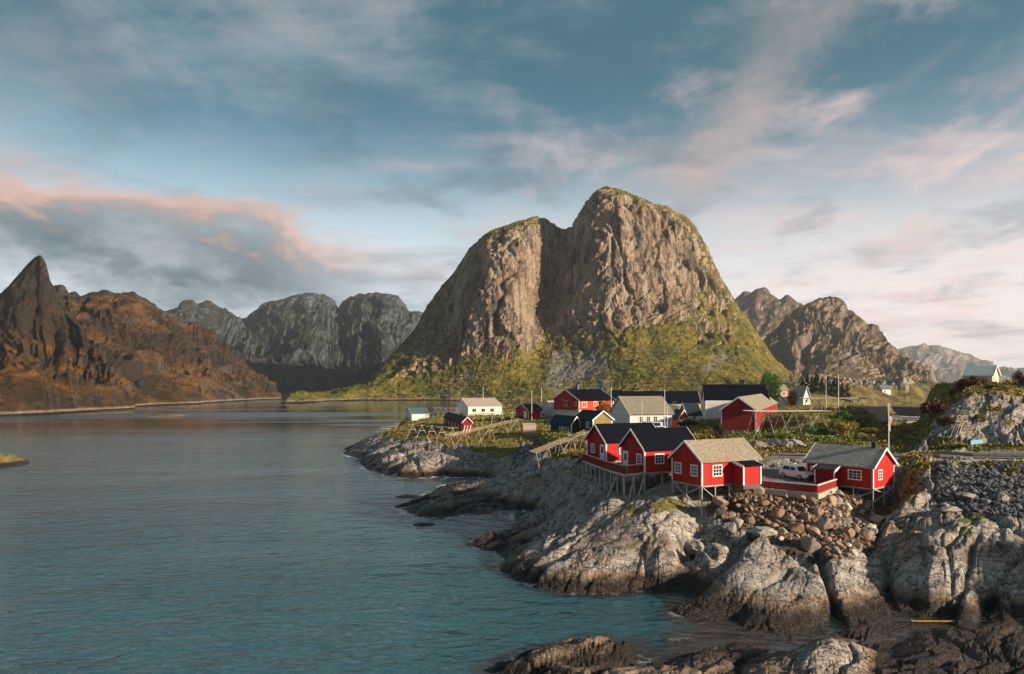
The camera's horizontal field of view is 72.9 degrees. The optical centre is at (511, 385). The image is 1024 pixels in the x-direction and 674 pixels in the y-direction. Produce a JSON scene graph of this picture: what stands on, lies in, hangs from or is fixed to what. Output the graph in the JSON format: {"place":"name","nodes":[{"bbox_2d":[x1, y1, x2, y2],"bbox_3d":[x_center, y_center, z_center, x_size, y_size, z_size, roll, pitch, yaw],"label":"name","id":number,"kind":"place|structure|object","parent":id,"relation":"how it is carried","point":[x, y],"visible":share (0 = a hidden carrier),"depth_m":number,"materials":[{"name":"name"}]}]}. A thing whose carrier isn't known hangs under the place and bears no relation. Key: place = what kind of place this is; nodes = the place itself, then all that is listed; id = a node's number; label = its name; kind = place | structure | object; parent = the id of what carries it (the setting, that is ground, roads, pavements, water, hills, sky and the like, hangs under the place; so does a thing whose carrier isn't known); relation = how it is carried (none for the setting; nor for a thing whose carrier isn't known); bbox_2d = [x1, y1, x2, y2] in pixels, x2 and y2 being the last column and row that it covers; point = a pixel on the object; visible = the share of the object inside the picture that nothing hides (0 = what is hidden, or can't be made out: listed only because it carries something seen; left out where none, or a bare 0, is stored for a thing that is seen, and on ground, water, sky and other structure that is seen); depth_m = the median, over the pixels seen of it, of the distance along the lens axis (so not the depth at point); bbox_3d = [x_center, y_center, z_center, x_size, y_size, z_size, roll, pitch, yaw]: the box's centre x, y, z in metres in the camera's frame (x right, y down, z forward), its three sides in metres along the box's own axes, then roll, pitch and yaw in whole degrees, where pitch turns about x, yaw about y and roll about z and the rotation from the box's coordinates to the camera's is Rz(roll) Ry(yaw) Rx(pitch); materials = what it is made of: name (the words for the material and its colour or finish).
{"place":"outdoors","nodes":[
{"label":"outdoors","id":0,"kind":"place"},
{"bbox_2d":[0,454,29,467],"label":"islet","id":1,"kind":"object","parent":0,"point":[10,460],"visible":0.65,"depth_m":154.65,"materials":[{"name":"green plant"}]},
{"bbox_2d":[0,255,137,415],"bbox_3d":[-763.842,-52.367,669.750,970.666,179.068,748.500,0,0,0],"label":"mountain peak","id":2,"kind":"structure","parent":0,"point":[52,358],"depth_m":561.61,"materials":[{"name":"brown stone"}]},
{"bbox_2d":[144,413,186,416],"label":"islet","id":3,"kind":"object","parent":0,"point":[164,415],"visible":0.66,"depth_m":398.36,"materials":[{"name":"brown stone"}]},
{"bbox_2d":[54,284,280,406],"bbox_3d":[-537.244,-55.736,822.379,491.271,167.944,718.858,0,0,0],"label":"mountain ridge","id":4,"kind":"structure","parent":0,"point":[155,355],"depth_m":826.28,"materials":[{"name":"brown stone"}]},
{"bbox_2d":[166,292,422,395],"bbox_3d":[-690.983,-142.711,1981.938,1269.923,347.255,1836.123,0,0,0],"label":"mountain back","id":5,"kind":"structure","parent":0,"point":[311,342],"depth_m":1899.64,"materials":[{"name":"grey stone"}]},
{"bbox_2d":[0,396,1023,673],"bbox_3d":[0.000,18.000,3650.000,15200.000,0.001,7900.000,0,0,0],"label":"sea water","id":6,"kind":"structure","parent":0,"point":[264,536],"depth_m":68.85,"materials":[{"name":"blue liquid"}]},
{"bbox_2d":[0,0,1023,368],"label":"sky","id":7,"kind":"structure","parent":0,"point":[239,156],"materials":[{"name":"blue"}]},
{"bbox_2d":[282,186,797,403],"bbox_3d":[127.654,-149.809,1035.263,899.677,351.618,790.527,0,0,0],"label":"mountain dome","id":8,"kind":"structure","parent":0,"point":[610,254],"depth_m":959.41,"materials":[{"name":"grey stone"}]},
{"bbox_2d":[388,310,781,396],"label":"olive scrub","id":9,"kind":"object","parent":8,"relation":"on","point":[571,380],"visible":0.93,"depth_m":861.47,"materials":[{"name":"green plant"}]},
{"bbox_2d":[343,373,1023,673],"bbox_3d":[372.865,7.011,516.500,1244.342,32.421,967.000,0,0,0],"label":"ground","id":10,"kind":"structure","parent":0,"point":[923,558],"depth_m":63.26,"materials":[{"name":"grey stone"}]},
{"bbox_2d":[405,407,429,419],"bbox_3d":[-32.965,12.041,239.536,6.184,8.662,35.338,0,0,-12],"label":"white boathouse","id":11,"kind":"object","parent":10,"relation":"on","point":[415,413],"visible":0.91,"depth_m":226.75,"materials":[{"name":"paint"}]},
{"bbox_2d":[406,424,458,440],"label":"fish rack","id":12,"kind":"object","parent":10,"relation":"on","point":[421,425],"visible":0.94,"depth_m":167.77,"materials":[{"name":"brown wood"}]},
{"bbox_2d":[443,412,472,431],"bbox_3d":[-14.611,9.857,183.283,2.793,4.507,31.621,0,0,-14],"label":"red net shed","id":13,"kind":"structure","parent":10,"relation":"on","point":[462,422],"depth_m":174.66,"materials":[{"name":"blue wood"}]},
{"bbox_2d":[455,395,502,414],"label":"long pale house","id":14,"kind":"structure","parent":10,"relation":"on","point":[471,406],"depth_m":229.03,"materials":[{"name":"white paint"}]},
{"bbox_2d":[446,418,522,449],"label":"fish rack","id":15,"kind":"object","parent":10,"relation":"on","point":[465,431],"visible":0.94,"depth_m":152.83,"materials":[{"name":"brown wood"}]},
{"bbox_2d":[469,412,513,424],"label":"fish rack","id":16,"kind":"object","parent":10,"relation":"on","point":[492,416],"visible":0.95,"depth_m":183.71,"materials":[{"name":"brown wood"}]},
{"bbox_2d":[511,436,538,464],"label":"rubble","id":17,"kind":"object","parent":10,"relation":"on","point":[522,453],"visible":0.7,"depth_m":136.43,"materials":[{"name":"stone"}]},
{"bbox_2d":[521,423,536,433],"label":"pink shed","id":18,"kind":"structure","parent":10,"relation":"on","point":[528,427],"depth_m":156.12,"materials":[{"name":"wood"}]},
{"bbox_2d":[514,403,544,418],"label":"red boathouse","id":19,"kind":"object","parent":10,"relation":"on","point":[523,410],"visible":0.88,"depth_m":189.95,"materials":[{"name":"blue wood"}]},
{"bbox_2d":[542,401,554,416],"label":"white lean to","id":20,"kind":"object","parent":10,"relation":"on","point":[547,407],"visible":0.48,"depth_m":194.19,"materials":[{"name":"paint"}]},
{"bbox_2d":[529,430,587,472],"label":"fish rack","id":21,"kind":"object","parent":10,"relation":"on","point":[560,441],"visible":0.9,"depth_m":111.22,"materials":[{"name":"brown wood"}]},
{"bbox_2d":[548,414,580,432],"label":"dark green annex","id":22,"kind":"object","parent":10,"relation":"on","point":[566,423],"visible":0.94,"depth_m":133.45,"materials":[{"name":"blue wood"}]},
{"bbox_2d":[552,384,615,415],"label":"red house","id":23,"kind":"structure","parent":10,"relation":"on","point":[572,402],"depth_m":182.59,"materials":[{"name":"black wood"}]},
{"bbox_2d":[575,409,614,433],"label":"house","id":24,"kind":"structure","parent":10,"relation":"on","point":[588,419],"depth_m":129.59,"materials":[{"name":"blue wood"}]},
{"bbox_2d":[595,400,612,414],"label":"tree","id":25,"kind":"object","parent":10,"relation":"on","point":[605,404],"visible":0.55,"depth_m":167.23,"materials":[{"name":"orange plant"}]},
{"bbox_2d":[572,451,643,500],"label":"terrace deck","id":26,"kind":"structure","parent":10,"relation":"on","point":[608,466],"depth_m":78.92,"materials":[{"name":"paint"}]},
{"bbox_2d":[584,422,655,471],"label":"fishing cabin","id":27,"kind":"object","parent":10,"relation":"on","point":[604,440],"visible":0.48,"depth_m":88.78,"materials":[{"name":"red wood"}]},
{"bbox_2d":[609,396,673,427],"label":"long white house","id":28,"kind":"structure","parent":10,"relation":"on","point":[632,409],"depth_m":140.77,"materials":[{"name":"wood"}]},
{"bbox_2d":[609,391,701,410],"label":"long black roofed house","id":29,"kind":"structure","parent":10,"relation":"on","point":[674,400],"depth_m":240.67,"materials":[{"name":"tile"}]},
{"bbox_2d":[617,427,695,495],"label":"fishing cabin","id":30,"kind":"object","parent":10,"relation":"on","point":[651,449],"visible":0.79,"depth_m":78.59,"materials":[{"name":"red wood"}]},
{"bbox_2d":[655,453,663,463],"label":"window","id":31,"kind":"structure","parent":30,"relation":"in","point":[659,458],"depth_m":77.81,"materials":[{"name":"white paint"}]},
{"bbox_2d":[672,409,689,426],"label":"orange shed","id":32,"kind":"structure","parent":10,"relation":"on","point":[678,415],"depth_m":146.98,"materials":[{"name":"blue wood"}]},
{"bbox_2d":[678,419,699,426],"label":"parked car","id":33,"kind":"object","parent":10,"relation":"on","point":[684,422],"visible":0.97,"depth_m":140.13,"materials":[{"name":"black paint"}]},
{"bbox_2d":[680,403,702,419],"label":"dark roofed house","id":34,"kind":"structure","parent":10,"relation":"on","point":[693,411],"depth_m":169.21,"materials":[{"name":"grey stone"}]},
{"bbox_2d":[684,541,703,555],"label":"boulder","id":35,"kind":"object","parent":10,"relation":"on","point":[692,547],"visible":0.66,"depth_m":66.32,"materials":[{"name":"grey stone"}]},
{"bbox_2d":[692,432,707,439],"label":"shrub","id":36,"kind":"object","parent":10,"relation":"on","point":[697,436],"visible":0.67,"depth_m":112.73,"materials":[{"name":"green plant"}]},
{"bbox_2d":[381,379,1023,498],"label":"olive grass","id":37,"kind":"structure","parent":10,"relation":"on","point":[863,436],"depth_m":115.66,"materials":[{"name":"green plant"}]},
{"bbox_2d":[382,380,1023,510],"bbox_3d":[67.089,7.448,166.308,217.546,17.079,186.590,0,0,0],"label":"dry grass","id":38,"kind":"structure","parent":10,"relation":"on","point":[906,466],"depth_m":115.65,"materials":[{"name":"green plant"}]},
{"bbox_2d":[698,425,715,438],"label":"shrub","id":39,"kind":"object","parent":10,"relation":"on","point":[709,431],"visible":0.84,"depth_m":116.08,"materials":[{"name":"green plant"}]},
{"bbox_2d":[668,438,763,518],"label":"fishing cabin","id":40,"kind":"object","parent":10,"relation":"on","point":[701,464],"visible":0.95,"depth_m":72.00,"materials":[{"name":"wood"}]},
{"bbox_2d":[690,464,697,476],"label":"window","id":41,"kind":"structure","parent":40,"relation":"in","point":[693,468],"depth_m":71.50,"materials":[{"name":"white paint"}]},
{"bbox_2d":[712,465,722,476],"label":"window","id":42,"kind":"structure","parent":40,"relation":"in","point":[717,470],"depth_m":71.36,"materials":[{"name":"white paint"}]},
{"bbox_2d":[709,422,724,431],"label":"shrub","id":43,"kind":"object","parent":10,"relation":"on","point":[717,427],"visible":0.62,"depth_m":123.37,"materials":[{"name":"green plant"}]},
{"bbox_2d":[712,496,728,506],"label":"boulder","id":44,"kind":"object","parent":10,"relation":"on","point":[719,501],"visible":1,"depth_m":69.44,"materials":[{"name":"brown stone"}]},
{"bbox_2d":[721,522,735,532],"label":"boulder","id":45,"kind":"object","parent":10,"relation":"on","point":[728,527],"visible":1,"depth_m":67.81,"materials":[{"name":"grey stone"}]},
{"bbox_2d":[701,380,770,419],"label":"white house","id":46,"kind":"structure","parent":10,"relation":"on","point":[715,398],"depth_m":175.96,"materials":[{"name":"white wood"}]},
{"bbox_2d":[730,517,743,527],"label":"boulder","id":47,"kind":"object","parent":10,"relation":"on","point":[738,522],"visible":0.87,"depth_m":68.34,"materials":[{"name":"grey stone"}]},
{"bbox_2d":[472,406,1006,453],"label":"green grass","id":48,"kind":"structure","parent":10,"relation":"on","point":[831,438],"depth_m":112.82,"materials":[{"name":"green plant"}]},
{"bbox_2d":[719,394,777,433],"bbox_3d":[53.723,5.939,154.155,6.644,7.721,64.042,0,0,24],"label":"red barn","id":49,"kind":"structure","parent":10,"relation":"on","point":[735,417],"depth_m":125.69,"materials":[{"name":"wood"}]},
{"bbox_2d":[744,513,754,524],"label":"boulder","id":50,"kind":"object","parent":10,"relation":"on","point":[749,519],"visible":0.94,"depth_m":68.91,"materials":[{"name":"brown stone"}]},
{"bbox_2d":[752,485,765,494],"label":"boulder","id":51,"kind":"object","parent":10,"relation":"on","point":[760,490],"visible":0.62,"depth_m":72.70,"materials":[{"name":"brown stone"}]},
{"bbox_2d":[751,441,768,448],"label":"boulder","id":52,"kind":"object","parent":10,"relation":"on","point":[758,444],"visible":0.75,"depth_m":102.70,"materials":[{"name":"grey stone"}]},
{"bbox_2d":[748,526,777,536],"bbox_3d":[23.721,13.796,65.174,2.733,0.973,1.337,0,0,-2],"label":"boulder","id":53,"kind":"object","parent":10,"relation":"on","point":[758,531],"visible":0.98,"depth_m":64.82,"materials":[{"name":"grey stone"}]},
{"bbox_2d":[760,372,783,403],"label":"tree","id":54,"kind":"object","parent":10,"relation":"on","point":[774,386],"visible":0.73,"depth_m":220.67,"materials":[{"name":"green plant"}]},
{"bbox_2d":[767,438,779,447],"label":"boulder","id":55,"kind":"object","parent":10,"relation":"on","point":[771,441],"visible":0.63,"depth_m":102.94,"materials":[{"name":"stone"}]},
{"bbox_2d":[768,508,784,518],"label":"boulder","id":56,"kind":"object","parent":10,"relation":"on","point":[779,513],"visible":0.98,"depth_m":69.37,"materials":[{"name":"brown stone"}]},
{"bbox_2d":[764,433,791,439],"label":"shrub","id":57,"kind":"object","parent":10,"relation":"on","point":[778,436],"visible":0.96,"depth_m":110.28,"materials":[{"name":"green plant"}]},
{"bbox_2d":[769,384,788,396],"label":"pink house","id":58,"kind":"structure","parent":10,"relation":"on","point":[784,389],"depth_m":331.11,"materials":[{"name":"wood"}]},
{"bbox_2d":[743,410,829,437],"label":"fish rack","id":59,"kind":"object","parent":10,"relation":"on","point":[780,411],"visible":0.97,"depth_m":114.35,"materials":[{"name":"brown wood"}]},
{"bbox_2d":[787,390,796,405],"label":"tree","id":60,"kind":"object","parent":10,"relation":"on","point":[791,401],"visible":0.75,"depth_m":235.03,"materials":[{"name":"brown plant"}]},
{"bbox_2d":[778,464,813,479],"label":"parked car","id":61,"kind":"object","parent":10,"relation":"on","point":[799,472],"visible":0.95,"depth_m":79.68,"materials":[{"name":"white paint"}]},
{"bbox_2d":[788,523,803,531],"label":"boulder","id":62,"kind":"object","parent":10,"relation":"on","point":[797,527],"visible":0.89,"depth_m":65.78,"materials":[{"name":"brown stone"}]},
{"bbox_2d":[788,438,805,447],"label":"boulder","id":63,"kind":"object","parent":10,"relation":"on","point":[799,443],"visible":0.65,"depth_m":102.74,"materials":[{"name":"grey stone"}]},
{"bbox_2d":[716,486,879,558],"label":"rubble","id":64,"kind":"object","parent":10,"relation":"on","point":[814,519],"visible":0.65,"depth_m":69.59,"materials":[{"name":"brown stone"}]},
{"bbox_2d":[760,479,837,499],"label":"plank fence","id":65,"kind":"object","parent":10,"relation":"on","point":[824,486],"visible":0.82,"depth_m":71.89,"materials":[{"name":"paint"}]},
{"bbox_2d":[790,386,810,405],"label":"steep white house","id":66,"kind":"structure","parent":10,"relation":"on","point":[801,392],"depth_m":231.62,"materials":[{"name":"grey wood"}]},
{"bbox_2d":[800,535,820,554],"bbox_3d":[26.984,14.500,63.114,1.311,1.920,1.918,0,0,-17],"label":"boulder","id":67,"kind":"object","parent":10,"relation":"on","point":[810,545],"visible":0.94,"depth_m":62.41,"materials":[{"name":"grey stone"}]},
{"bbox_2d":[807,525,821,535],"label":"boulder","id":68,"kind":"object","parent":10,"relation":"on","point":[813,530],"visible":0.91,"depth_m":65.38,"materials":[{"name":"brown stone"}]},
{"bbox_2d":[801,426,830,432],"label":"shrub","id":69,"kind":"object","parent":10,"relation":"on","point":[820,428],"visible":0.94,"depth_m":113.63,"materials":[{"name":"green plant"}]},
{"bbox_2d":[813,506,823,515],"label":"boulder","id":70,"kind":"object","parent":10,"relation":"on","point":[818,511],"visible":0.97,"depth_m":68.84,"materials":[{"name":"brown stone"}]},
{"bbox_2d":[813,518,832,530],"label":"boulder","id":71,"kind":"object","parent":10,"relation":"on","point":[823,524],"visible":0.82,"depth_m":66.13,"materials":[{"name":"brown stone"}]},
{"bbox_2d":[816,421,836,428],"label":"shrub","id":72,"kind":"object","parent":10,"relation":"on","point":[829,424],"visible":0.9,"depth_m":116.12,"materials":[{"name":"green plant"}]},
{"bbox_2d":[826,495,836,506],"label":"boulder","id":73,"kind":"object","parent":10,"relation":"on","point":[832,499],"visible":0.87,"depth_m":71.74,"materials":[{"name":"brown stone"}]},
{"bbox_2d":[800,397,865,412],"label":"fish rack","id":74,"kind":"object","parent":10,"relation":"on","point":[846,398],"visible":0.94,"depth_m":138.76,"materials":[{"name":"brown wood"}]},
{"bbox_2d":[835,420,852,434],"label":"shrub","id":75,"kind":"object","parent":10,"relation":"on","point":[845,427],"visible":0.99,"depth_m":111.30,"materials":[{"name":"yellow plant"}]},
{"bbox_2d":[831,412,856,418],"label":"shrub","id":76,"kind":"object","parent":10,"relation":"on","point":[838,414],"visible":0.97,"depth_m":127.56,"materials":[{"name":"green plant"}]},
{"bbox_2d":[842,527,854,537],"bbox_3d":[31.659,13.845,65.428,1.262,0.935,1.474,0,0,-30],"label":"boulder","id":77,"kind":"object","parent":10,"relation":"on","point":[849,532],"visible":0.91,"depth_m":64.86,"materials":[{"name":"brown stone"}]},
{"bbox_2d":[802,442,897,508],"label":"fishing cabin","id":78,"kind":"object","parent":10,"relation":"on","point":[864,467],"visible":0.91,"depth_m":76.33,"materials":[{"name":"red wood"}]},
{"bbox_2d":[848,469,861,480],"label":"window","id":79,"kind":"structure","parent":78,"relation":"in","point":[852,474],"depth_m":75.45,"materials":[{"name":"white paint"}]},
{"bbox_2d":[851,416,871,425],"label":"shrub","id":80,"kind":"object","parent":10,"relation":"on","point":[864,420],"visible":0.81,"depth_m":123.56,"materials":[{"name":"green plant"}]},
{"bbox_2d":[858,528,873,540],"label":"boulder","id":81,"kind":"object","parent":10,"relation":"on","point":[865,534],"visible":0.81,"depth_m":65.17,"materials":[{"name":"brown stone"}]},
{"bbox_2d":[860,427,881,433],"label":"shrub","id":82,"kind":"object","parent":10,"relation":"on","point":[875,430],"visible":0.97,"depth_m":112.42,"materials":[{"name":"green plant"}]},
{"bbox_2d":[855,406,887,423],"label":"dark boathouse","id":83,"kind":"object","parent":10,"relation":"on","point":[881,412],"visible":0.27,"depth_m":174.48,"materials":[{"name":"black wood"}]},
{"bbox_2d":[869,515,885,522],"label":"boulder","id":84,"kind":"object","parent":10,"relation":"on","point":[876,518],"visible":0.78,"depth_m":70.28,"materials":[{"name":"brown stone"}]},
{"bbox_2d":[876,385,890,394],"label":"house","id":85,"kind":"structure","parent":10,"relation":"on","point":[886,389],"depth_m":430.50,"materials":[{"name":"white paint"}]},
{"bbox_2d":[888,403,891,487],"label":"flagpole","id":86,"kind":"object","parent":10,"relation":"on","point":[889,424],"visible":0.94,"depth_m":81.97,"materials":[{"name":"white paint"}]},
{"bbox_2d":[894,424,914,432],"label":"shrub","id":87,"kind":"object","parent":10,"relation":"on","point":[901,427],"visible":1,"depth_m":111.82,"materials":[{"name":"green plant"}]},
{"bbox_2d":[891,405,921,415],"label":"stone causeway","id":88,"kind":"structure","parent":10,"relation":"on","point":[909,411],"depth_m":411.08,"materials":[{"name":"stone"}]},
{"bbox_2d":[911,619,953,621],"bbox_3d":[31.775,17.832,52.441,3.177,0.100,0.366,0,0,2],"label":"driftwood plank","id":89,"kind":"object","parent":10,"relation":"on","point":[912,620],"visible":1,"depth_m":52.43,"materials":[{"name":"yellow wood"}]},
{"bbox_2d":[919,397,947,417],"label":"shrub","id":90,"kind":"object","parent":10,"relation":"on","point":[933,406],"visible":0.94,"depth_m":111.66,"materials":[{"name":"brown plant"}]},
{"bbox_2d":[935,416,955,425],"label":"shrub","id":91,"kind":"object","parent":10,"relation":"on","point":[942,420],"visible":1,"depth_m":102.61,"materials":[{"name":"brown plant"}]},
{"bbox_2d":[938,506,962,512],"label":"boulder","id":92,"kind":"object","parent":10,"relation":"on","point":[948,509],"visible":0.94,"depth_m":66.67,"materials":[{"name":"grey stone"}]},
{"bbox_2d":[950,415,966,443],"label":"wooden stair","id":93,"kind":"object","parent":10,"relation":"on","point":[957,426],"visible":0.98,"depth_m":100.30,"materials":[{"name":"grey wood"}]},
{"bbox_2d":[960,492,975,498],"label":"boulder","id":94,"kind":"object","parent":10,"relation":"on","point":[966,495],"visible":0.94,"depth_m":68.66,"materials":[{"name":"grey stone"}]},
{"bbox_2d":[958,375,987,386],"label":"shrub","id":95,"kind":"object","parent":10,"relation":"on","point":[971,381],"visible":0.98,"depth_m":119.88,"materials":[{"name":"brown plant"}]},
{"bbox_2d":[967,438,982,450],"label":"boat","id":96,"kind":"object","parent":10,"relation":"on","point":[976,441],"visible":1,"depth_m":95.16,"materials":[{"name":"teal paint"}]},
{"bbox_2d":[933,462,1023,516],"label":"rubble","id":97,"kind":"object","parent":10,"relation":"on","point":[971,488],"visible":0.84,"depth_m":71.11,"materials":[{"name":"stone"}]},
{"bbox_2d":[936,450,1023,461],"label":"guard rail","id":98,"kind":"object","parent":10,"relation":"on","point":[986,455],"visible":0.81,"depth_m":79.03,"materials":[{"name":"metal"}]},
{"bbox_2d":[961,365,1000,382],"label":"hilltop hut","id":99,"kind":"object","parent":10,"relation":"on","point":[991,373],"visible":0.76,"depth_m":128.20,"materials":[{"name":"grey metal"}]},
{"bbox_2d":[997,491,1009,500],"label":"boulder","id":100,"kind":"object","parent":10,"relation":"on","point":[1002,495],"visible":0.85,"depth_m":68.00,"materials":[{"name":"stone"}]},
{"bbox_2d":[1010,370,1023,385],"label":"shrub","id":101,"kind":"object","parent":10,"relation":"on","point":[1018,376],"visible":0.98,"depth_m":120.42,"materials":[{"name":"brown plant"}]},
{"bbox_2d":[735,287,803,339],"bbox_3d":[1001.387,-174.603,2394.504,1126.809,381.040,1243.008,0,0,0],"label":"mountain","id":102,"kind":"structure","parent":0,"point":[764,310],"depth_m":2427.93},
{"bbox_2d":[763,296,938,386],"bbox_3d":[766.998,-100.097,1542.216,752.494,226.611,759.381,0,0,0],"label":"mountain","id":103,"kind":"structure","parent":0,"point":[833,336],"depth_m":1457.97,"materials":[{"name":"grey stone"}]},
{"bbox_2d":[693,434,1023,457],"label":"road","id":104,"kind":"structure","parent":0,"point":[894,455],"depth_m":89.34,"materials":[{"name":"grey asphalt"}]},
{"bbox_2d":[898,343,1023,383],"bbox_3d":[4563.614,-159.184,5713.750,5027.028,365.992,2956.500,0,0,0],"label":"distant mountain","id":105,"kind":"structure","parent":0,"point":[948,365],"depth_m":5373.57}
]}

